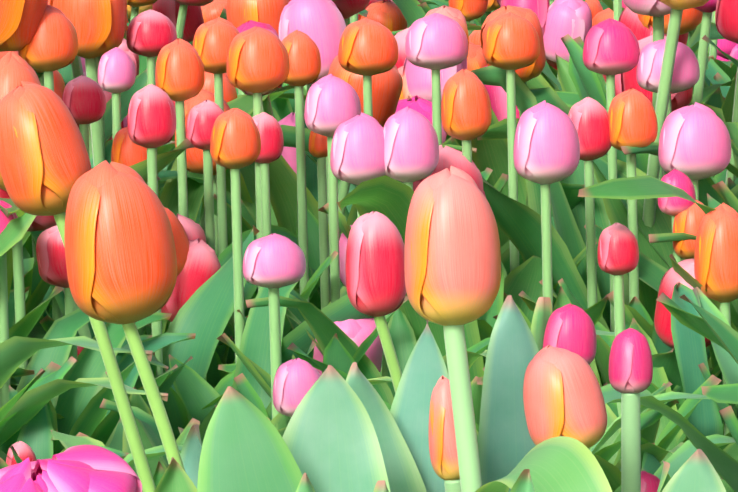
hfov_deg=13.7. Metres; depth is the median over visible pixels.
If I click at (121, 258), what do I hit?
tulip
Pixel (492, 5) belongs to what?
coral plant
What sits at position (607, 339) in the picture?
foliage
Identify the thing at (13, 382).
foliage
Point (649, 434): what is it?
foliage
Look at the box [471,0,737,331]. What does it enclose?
tulips
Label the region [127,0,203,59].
red plant
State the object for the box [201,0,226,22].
orange plant
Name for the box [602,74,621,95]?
red plant
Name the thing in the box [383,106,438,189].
tulip
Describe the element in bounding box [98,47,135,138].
tulip
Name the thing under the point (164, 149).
orange plant
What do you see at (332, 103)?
tulip
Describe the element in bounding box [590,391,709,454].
foliage
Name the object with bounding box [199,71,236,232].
orange plant
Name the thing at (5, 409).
foliage
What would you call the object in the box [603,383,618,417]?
foliage
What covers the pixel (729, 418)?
foliage
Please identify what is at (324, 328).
foliage
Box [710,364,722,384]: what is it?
foliage
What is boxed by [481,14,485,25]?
leaf
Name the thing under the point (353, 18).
hot pink plant
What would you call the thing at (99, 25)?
orange plant
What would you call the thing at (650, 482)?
pink tulip
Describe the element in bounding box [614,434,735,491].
foliage
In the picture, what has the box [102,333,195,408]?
foliage
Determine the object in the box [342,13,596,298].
tulip
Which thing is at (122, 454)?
foliage
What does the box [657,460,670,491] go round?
leaf
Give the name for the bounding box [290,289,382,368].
foliage
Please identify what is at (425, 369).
leaf
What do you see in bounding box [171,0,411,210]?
orange plant
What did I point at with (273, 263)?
pale tulip
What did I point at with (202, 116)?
tulip
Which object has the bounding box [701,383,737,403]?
foliage
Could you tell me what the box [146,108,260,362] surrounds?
tulip
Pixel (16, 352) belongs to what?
foliage
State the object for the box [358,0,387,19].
red plant
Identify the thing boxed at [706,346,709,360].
foliage
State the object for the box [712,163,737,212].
foliage
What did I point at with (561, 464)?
arched leaf
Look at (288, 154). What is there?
pink plant
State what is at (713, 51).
hot pink plant
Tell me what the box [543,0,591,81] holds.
pink plant
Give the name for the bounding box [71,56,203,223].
red plant
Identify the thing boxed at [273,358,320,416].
pale tulip
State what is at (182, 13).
red plant
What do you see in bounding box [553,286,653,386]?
foliage
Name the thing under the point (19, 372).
foliage
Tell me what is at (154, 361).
foliage
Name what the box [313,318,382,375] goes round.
pink plant
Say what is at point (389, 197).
red plant
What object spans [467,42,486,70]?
orange plant
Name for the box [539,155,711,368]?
leaves
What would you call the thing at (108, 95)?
red plant
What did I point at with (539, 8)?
hot pink plant
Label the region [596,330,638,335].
foliage
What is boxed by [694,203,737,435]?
tulip
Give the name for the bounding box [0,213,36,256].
foliage
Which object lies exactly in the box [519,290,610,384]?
foliage
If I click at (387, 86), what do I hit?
orange plant
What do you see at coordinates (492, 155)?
tulip
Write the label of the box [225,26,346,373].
tulip
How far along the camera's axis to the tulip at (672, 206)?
1.96 m
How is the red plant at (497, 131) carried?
on the ground
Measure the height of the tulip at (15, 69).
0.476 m
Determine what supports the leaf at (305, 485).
on the ground
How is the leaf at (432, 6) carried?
on the ground
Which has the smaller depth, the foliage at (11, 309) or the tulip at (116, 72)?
the foliage at (11, 309)
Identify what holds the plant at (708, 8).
on the ground
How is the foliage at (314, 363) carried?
on the ground
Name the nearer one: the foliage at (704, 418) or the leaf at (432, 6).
the foliage at (704, 418)
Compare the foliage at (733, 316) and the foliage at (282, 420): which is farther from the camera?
the foliage at (733, 316)
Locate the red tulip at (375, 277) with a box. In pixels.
[345,211,405,393]
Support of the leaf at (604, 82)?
on the ground
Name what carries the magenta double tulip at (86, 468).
on the ground
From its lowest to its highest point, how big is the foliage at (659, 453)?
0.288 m
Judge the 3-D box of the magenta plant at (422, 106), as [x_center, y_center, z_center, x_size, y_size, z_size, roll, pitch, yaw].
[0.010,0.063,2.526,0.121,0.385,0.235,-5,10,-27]
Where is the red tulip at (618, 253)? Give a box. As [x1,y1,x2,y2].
[597,222,661,464]
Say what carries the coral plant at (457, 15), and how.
on the ground
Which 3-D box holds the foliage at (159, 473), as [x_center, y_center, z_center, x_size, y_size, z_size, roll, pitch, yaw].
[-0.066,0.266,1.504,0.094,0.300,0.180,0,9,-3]
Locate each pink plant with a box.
[81,57,289,116]
[89,140,174,168]
[158,20,355,221]
[240,0,356,288]
[278,112,304,173]
[305,58,523,274]
[309,225,351,300]
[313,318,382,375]
[318,190,596,365]
[350,13,357,23]
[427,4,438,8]
[442,57,507,191]
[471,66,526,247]
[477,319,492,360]
[500,0,549,35]
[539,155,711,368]
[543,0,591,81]
[561,0,737,276]
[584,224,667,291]
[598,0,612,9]
[687,11,717,60]
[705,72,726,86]
[727,177,735,189]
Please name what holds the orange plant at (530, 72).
on the ground
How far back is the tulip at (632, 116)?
2.06 m
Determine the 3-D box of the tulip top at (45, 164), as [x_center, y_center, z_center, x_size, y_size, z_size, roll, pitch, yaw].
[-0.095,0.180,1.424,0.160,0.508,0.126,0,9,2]
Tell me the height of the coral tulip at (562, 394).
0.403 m
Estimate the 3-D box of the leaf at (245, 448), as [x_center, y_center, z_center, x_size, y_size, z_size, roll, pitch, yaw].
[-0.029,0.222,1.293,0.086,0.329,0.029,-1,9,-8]
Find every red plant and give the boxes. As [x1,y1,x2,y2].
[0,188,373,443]
[40,213,297,362]
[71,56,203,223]
[77,90,174,198]
[118,38,253,116]
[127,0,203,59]
[139,0,212,73]
[161,238,220,325]
[284,0,369,112]
[337,145,542,385]
[347,9,368,24]
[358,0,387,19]
[394,27,472,160]
[477,35,692,139]
[483,259,710,392]
[547,60,556,69]
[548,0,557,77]
[555,0,737,185]
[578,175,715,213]
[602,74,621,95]
[619,7,732,105]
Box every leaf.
[154,457,196,491]
[180,424,201,487]
[197,386,302,491]
[282,365,390,491]
[296,472,314,491]
[346,362,426,491]
[373,480,388,491]
[390,320,448,491]
[475,436,611,491]
[478,295,538,491]
[510,469,534,491]
[531,297,552,350]
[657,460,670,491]
[662,449,725,491]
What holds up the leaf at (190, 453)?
on the ground
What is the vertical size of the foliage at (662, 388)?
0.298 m
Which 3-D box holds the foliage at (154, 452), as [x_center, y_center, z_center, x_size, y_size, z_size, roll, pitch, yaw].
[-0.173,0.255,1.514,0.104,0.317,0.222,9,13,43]
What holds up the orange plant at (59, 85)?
on the ground
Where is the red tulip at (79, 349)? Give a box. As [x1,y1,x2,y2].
[77,346,83,355]
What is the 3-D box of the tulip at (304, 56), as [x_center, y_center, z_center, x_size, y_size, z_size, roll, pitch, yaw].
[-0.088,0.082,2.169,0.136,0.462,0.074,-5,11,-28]
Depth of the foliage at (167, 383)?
1.91 m
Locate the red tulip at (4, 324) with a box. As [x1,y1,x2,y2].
[0,200,17,407]
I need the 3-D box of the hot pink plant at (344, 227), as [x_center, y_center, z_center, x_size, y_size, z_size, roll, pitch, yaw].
[0.090,0.146,2.057,0.156,0.374,0.258,-4,10,-24]
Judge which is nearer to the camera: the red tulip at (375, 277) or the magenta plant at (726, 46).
the red tulip at (375, 277)
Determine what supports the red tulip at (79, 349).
on the ground
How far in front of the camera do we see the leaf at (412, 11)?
3.36 m
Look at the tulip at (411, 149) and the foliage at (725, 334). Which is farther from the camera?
the tulip at (411, 149)
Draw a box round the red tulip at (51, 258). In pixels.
[36,225,77,368]
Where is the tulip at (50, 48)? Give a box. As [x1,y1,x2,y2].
[18,4,167,334]
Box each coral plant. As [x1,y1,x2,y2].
[127,4,152,18]
[280,66,509,254]
[424,5,468,56]
[485,0,499,17]
[542,0,724,90]
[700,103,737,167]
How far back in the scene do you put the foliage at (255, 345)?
1.90 m
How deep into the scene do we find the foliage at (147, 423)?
1.57 m
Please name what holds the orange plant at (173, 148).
on the ground
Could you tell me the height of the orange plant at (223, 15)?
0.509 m
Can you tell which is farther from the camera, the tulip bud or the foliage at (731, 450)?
the foliage at (731, 450)
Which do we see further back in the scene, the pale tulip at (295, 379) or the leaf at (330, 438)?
the pale tulip at (295, 379)
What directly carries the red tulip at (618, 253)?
on the ground
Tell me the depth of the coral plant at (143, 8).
3.65 m
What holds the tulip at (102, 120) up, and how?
on the ground
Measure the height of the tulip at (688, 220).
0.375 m
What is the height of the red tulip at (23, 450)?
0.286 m
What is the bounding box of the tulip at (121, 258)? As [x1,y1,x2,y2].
[64,160,184,470]
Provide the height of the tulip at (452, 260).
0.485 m
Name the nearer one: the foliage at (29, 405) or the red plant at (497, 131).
the foliage at (29, 405)
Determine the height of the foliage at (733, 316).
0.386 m
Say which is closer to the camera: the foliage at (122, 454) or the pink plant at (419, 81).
the foliage at (122, 454)
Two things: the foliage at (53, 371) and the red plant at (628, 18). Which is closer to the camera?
the foliage at (53, 371)
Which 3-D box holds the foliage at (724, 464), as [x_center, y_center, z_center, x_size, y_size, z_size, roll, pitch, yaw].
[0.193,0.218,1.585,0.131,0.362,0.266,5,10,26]
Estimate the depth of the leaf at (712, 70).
2.80 m
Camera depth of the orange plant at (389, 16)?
3.39 m
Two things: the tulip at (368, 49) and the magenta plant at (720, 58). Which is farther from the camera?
the magenta plant at (720, 58)
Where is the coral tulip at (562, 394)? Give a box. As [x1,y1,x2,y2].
[523,345,606,447]
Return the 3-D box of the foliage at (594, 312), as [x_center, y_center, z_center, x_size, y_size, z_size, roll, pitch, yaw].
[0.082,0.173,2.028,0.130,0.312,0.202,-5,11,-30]
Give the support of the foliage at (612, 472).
on the ground
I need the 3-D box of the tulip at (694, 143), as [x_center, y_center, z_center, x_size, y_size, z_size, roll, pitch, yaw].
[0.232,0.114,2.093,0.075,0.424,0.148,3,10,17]
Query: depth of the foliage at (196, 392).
1.96 m
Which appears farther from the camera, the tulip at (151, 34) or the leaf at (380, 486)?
the tulip at (151, 34)
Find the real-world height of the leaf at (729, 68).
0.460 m
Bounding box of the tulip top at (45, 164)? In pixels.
[0,81,155,491]
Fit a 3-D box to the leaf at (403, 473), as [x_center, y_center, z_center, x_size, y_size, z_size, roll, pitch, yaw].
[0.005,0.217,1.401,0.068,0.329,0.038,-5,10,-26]
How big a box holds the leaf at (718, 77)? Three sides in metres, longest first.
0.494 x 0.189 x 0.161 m
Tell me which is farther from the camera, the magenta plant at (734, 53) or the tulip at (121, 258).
the magenta plant at (734, 53)
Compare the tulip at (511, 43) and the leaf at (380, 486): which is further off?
the tulip at (511, 43)
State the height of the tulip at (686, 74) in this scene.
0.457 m
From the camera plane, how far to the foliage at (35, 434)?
1.71 m
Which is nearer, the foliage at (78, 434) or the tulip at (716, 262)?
the foliage at (78, 434)
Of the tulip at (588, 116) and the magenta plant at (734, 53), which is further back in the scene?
the magenta plant at (734, 53)
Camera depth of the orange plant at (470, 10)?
3.12 m
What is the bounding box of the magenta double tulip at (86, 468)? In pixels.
[0,445,141,491]
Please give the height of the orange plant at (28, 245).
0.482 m
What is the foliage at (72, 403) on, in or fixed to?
on the ground
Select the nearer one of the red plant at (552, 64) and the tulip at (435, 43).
the tulip at (435, 43)
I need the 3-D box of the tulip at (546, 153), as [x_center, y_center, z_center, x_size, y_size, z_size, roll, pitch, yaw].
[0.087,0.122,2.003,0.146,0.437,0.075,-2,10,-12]
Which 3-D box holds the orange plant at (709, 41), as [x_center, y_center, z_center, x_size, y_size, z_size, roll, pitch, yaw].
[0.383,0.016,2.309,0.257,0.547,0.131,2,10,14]
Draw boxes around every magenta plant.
[123,114,127,127]
[395,95,492,180]
[419,0,448,6]
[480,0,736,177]
[717,39,736,59]
[717,55,727,60]
[728,44,737,60]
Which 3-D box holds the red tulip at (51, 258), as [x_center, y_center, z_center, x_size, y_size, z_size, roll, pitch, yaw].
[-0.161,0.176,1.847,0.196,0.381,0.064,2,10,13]
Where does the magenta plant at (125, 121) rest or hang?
on the ground
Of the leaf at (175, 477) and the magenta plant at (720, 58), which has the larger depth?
the magenta plant at (720, 58)
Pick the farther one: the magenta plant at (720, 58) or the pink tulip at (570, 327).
the magenta plant at (720, 58)
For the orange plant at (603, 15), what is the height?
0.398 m
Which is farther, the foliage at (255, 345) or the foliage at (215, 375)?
the foliage at (215, 375)
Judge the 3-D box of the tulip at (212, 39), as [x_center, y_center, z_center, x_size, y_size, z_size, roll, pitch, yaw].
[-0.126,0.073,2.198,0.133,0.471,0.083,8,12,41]
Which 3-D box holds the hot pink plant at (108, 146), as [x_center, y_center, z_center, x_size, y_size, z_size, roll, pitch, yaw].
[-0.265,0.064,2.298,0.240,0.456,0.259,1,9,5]
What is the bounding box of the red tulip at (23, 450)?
[6,441,36,465]
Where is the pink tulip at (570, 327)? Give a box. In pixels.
[543,303,596,363]
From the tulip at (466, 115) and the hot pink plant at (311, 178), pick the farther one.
the hot pink plant at (311, 178)
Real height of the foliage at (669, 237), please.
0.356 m
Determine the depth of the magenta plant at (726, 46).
3.36 m
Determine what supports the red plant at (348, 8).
on the ground
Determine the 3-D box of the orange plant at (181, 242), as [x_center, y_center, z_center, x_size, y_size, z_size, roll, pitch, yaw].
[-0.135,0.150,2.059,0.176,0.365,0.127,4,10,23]
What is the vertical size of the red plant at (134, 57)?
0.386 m
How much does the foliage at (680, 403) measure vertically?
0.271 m
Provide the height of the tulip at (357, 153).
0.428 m
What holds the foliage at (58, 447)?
on the ground
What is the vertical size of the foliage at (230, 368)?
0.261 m
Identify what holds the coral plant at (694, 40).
on the ground
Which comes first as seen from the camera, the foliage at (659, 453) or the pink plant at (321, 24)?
the foliage at (659, 453)
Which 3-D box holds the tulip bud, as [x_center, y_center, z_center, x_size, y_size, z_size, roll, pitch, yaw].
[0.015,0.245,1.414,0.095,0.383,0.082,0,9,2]
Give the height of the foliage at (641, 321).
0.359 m
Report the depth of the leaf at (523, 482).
1.20 m
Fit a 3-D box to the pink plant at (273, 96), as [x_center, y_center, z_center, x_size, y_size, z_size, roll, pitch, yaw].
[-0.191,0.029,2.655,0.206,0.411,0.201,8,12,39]
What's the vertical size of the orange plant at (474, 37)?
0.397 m
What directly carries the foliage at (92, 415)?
on the ground
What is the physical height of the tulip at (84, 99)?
0.441 m
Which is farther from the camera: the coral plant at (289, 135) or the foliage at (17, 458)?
the coral plant at (289, 135)
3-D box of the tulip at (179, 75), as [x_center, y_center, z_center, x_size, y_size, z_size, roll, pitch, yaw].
[-0.090,0.093,2.095,0.125,0.466,0.086,-2,10,-13]
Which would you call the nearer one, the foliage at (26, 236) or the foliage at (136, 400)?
the foliage at (136, 400)
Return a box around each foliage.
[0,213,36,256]
[0,308,134,454]
[0,336,152,388]
[0,356,77,432]
[0,368,44,421]
[0,377,167,445]
[0,385,122,461]
[0,413,290,468]
[8,287,29,328]
[9,286,63,338]
[10,367,34,377]
[10,375,206,385]
[10,445,21,462]
[17,404,52,459]
[22,231,30,244]
[28,352,156,389]
[31,261,51,315]
[40,300,224,387]
[47,313,177,444]
[51,430,64,454]
[51,430,104,448]
[56,432,88,458]
[57,414,183,433]
[99,398,277,467]
[100,446,128,458]
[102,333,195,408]
[104,282,407,420]
[107,335,192,416]
[121,343,168,371]
[122,376,391,491]
[124,445,182,468]
[153,461,164,486]
[169,354,219,425]
[176,417,269,452]
[201,360,235,409]
[216,308,482,425]
[218,363,236,373]
[234,328,530,417]
[245,294,416,405]
[287,342,390,410]
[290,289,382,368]
[292,350,486,370]
[475,374,721,460]
[476,429,722,479]
[477,318,737,463]
[478,262,607,366]
[493,278,614,386]
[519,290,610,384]
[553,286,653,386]
[588,403,685,491]
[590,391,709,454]
[593,142,727,266]
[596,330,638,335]
[600,287,737,491]
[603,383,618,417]
[607,254,737,383]
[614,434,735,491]
[614,443,737,491]
[641,282,722,473]
[641,367,720,442]
[648,193,737,306]
[652,324,737,444]
[652,381,672,395]
[656,292,727,351]
[672,385,680,391]
[676,398,732,449]
[680,294,737,363]
[698,363,728,409]
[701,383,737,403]
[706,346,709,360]
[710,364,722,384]
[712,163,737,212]
[719,405,737,445]
[730,302,737,330]
[731,140,737,156]
[731,300,737,313]
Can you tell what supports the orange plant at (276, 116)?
on the ground
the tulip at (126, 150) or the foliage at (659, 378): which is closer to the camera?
the foliage at (659, 378)
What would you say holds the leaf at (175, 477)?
on the ground
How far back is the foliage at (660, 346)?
1.92 m
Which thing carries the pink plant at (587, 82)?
on the ground
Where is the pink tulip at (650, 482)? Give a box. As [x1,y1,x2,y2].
[641,471,659,491]
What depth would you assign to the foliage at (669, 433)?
1.75 m
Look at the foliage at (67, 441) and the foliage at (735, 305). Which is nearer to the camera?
the foliage at (67, 441)
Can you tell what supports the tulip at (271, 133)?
on the ground
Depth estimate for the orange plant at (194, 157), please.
2.21 m
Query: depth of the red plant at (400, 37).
2.61 m
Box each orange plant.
[0,0,194,314]
[0,51,159,313]
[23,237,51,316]
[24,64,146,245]
[25,0,49,257]
[27,207,189,338]
[50,0,293,221]
[53,70,165,189]
[124,0,235,190]
[127,0,156,21]
[155,8,475,94]
[157,93,306,154]
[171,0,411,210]
[175,89,329,332]
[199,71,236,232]
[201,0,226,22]
[214,55,476,289]
[242,0,334,121]
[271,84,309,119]
[359,1,406,35]
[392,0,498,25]
[449,0,487,35]
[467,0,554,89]
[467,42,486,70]
[469,30,605,88]
[480,5,607,278]
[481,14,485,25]
[555,8,723,173]
[585,0,602,18]
[592,8,613,26]
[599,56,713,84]
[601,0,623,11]
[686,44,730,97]
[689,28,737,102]
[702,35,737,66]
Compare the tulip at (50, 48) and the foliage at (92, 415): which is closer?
the foliage at (92, 415)
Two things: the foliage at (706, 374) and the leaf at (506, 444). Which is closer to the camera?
the leaf at (506, 444)
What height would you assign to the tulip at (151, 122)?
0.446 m
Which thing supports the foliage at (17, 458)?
on the ground
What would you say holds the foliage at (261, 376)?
on the ground
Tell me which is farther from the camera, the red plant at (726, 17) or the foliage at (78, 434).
the red plant at (726, 17)
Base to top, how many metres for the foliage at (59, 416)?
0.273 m
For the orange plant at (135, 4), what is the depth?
3.10 m
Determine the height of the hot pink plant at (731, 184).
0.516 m
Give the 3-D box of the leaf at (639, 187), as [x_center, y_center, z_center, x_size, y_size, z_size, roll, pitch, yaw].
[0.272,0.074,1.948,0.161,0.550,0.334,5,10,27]
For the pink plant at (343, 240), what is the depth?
2.13 m
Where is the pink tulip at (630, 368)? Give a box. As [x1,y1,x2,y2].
[609,328,652,491]
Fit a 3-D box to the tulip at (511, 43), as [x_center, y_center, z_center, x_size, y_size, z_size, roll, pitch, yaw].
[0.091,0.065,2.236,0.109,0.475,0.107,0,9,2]
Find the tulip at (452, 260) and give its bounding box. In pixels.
[404,166,500,491]
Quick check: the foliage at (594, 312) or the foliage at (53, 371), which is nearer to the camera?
the foliage at (53, 371)
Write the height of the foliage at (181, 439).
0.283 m
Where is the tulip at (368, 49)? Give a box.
[296,17,397,309]
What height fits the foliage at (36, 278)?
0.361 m
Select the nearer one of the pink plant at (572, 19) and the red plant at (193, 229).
the red plant at (193, 229)
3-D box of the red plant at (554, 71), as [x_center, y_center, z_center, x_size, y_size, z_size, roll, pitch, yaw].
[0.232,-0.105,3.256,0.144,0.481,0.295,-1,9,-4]
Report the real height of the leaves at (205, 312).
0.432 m
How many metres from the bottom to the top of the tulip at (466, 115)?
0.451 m
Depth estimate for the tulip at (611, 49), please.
2.16 m
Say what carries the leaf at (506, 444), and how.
on the ground
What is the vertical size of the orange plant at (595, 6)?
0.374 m
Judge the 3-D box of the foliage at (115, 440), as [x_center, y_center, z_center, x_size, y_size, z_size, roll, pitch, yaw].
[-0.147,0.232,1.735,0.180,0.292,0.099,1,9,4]
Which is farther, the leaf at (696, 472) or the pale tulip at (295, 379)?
the pale tulip at (295, 379)
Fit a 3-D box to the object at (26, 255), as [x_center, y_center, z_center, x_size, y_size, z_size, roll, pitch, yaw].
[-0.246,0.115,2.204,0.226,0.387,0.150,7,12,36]
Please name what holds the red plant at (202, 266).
on the ground
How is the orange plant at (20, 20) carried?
on the ground
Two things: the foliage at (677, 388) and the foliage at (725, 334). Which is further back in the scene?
the foliage at (677, 388)
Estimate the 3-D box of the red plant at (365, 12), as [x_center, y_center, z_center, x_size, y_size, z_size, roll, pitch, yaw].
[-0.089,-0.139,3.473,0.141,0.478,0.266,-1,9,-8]
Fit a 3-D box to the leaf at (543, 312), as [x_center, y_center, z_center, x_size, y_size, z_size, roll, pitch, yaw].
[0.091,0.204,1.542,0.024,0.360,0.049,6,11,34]
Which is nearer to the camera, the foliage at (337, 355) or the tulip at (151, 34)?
the foliage at (337, 355)
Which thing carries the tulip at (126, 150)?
on the ground
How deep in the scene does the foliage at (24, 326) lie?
1.88 m
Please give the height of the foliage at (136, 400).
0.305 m
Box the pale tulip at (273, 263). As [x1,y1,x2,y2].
[243,233,305,418]
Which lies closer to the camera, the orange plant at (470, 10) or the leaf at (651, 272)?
the leaf at (651, 272)
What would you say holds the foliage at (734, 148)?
on the ground
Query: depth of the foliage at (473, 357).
1.86 m
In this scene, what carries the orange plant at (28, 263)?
on the ground
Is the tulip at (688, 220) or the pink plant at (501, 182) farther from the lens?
the pink plant at (501, 182)
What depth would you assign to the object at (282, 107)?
2.84 m
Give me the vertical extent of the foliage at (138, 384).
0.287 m
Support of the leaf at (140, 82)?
on the ground
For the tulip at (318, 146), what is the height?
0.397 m
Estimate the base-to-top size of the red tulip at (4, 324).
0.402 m
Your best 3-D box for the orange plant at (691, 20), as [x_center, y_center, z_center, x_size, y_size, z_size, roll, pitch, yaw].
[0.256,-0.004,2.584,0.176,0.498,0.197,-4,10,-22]
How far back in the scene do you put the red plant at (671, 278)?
1.88 m
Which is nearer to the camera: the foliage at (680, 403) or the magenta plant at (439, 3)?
the foliage at (680, 403)
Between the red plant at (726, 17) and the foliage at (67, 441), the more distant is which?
the red plant at (726, 17)
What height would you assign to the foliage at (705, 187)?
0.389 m
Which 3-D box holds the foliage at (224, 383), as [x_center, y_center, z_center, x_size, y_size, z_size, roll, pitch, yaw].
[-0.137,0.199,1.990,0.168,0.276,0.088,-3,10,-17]

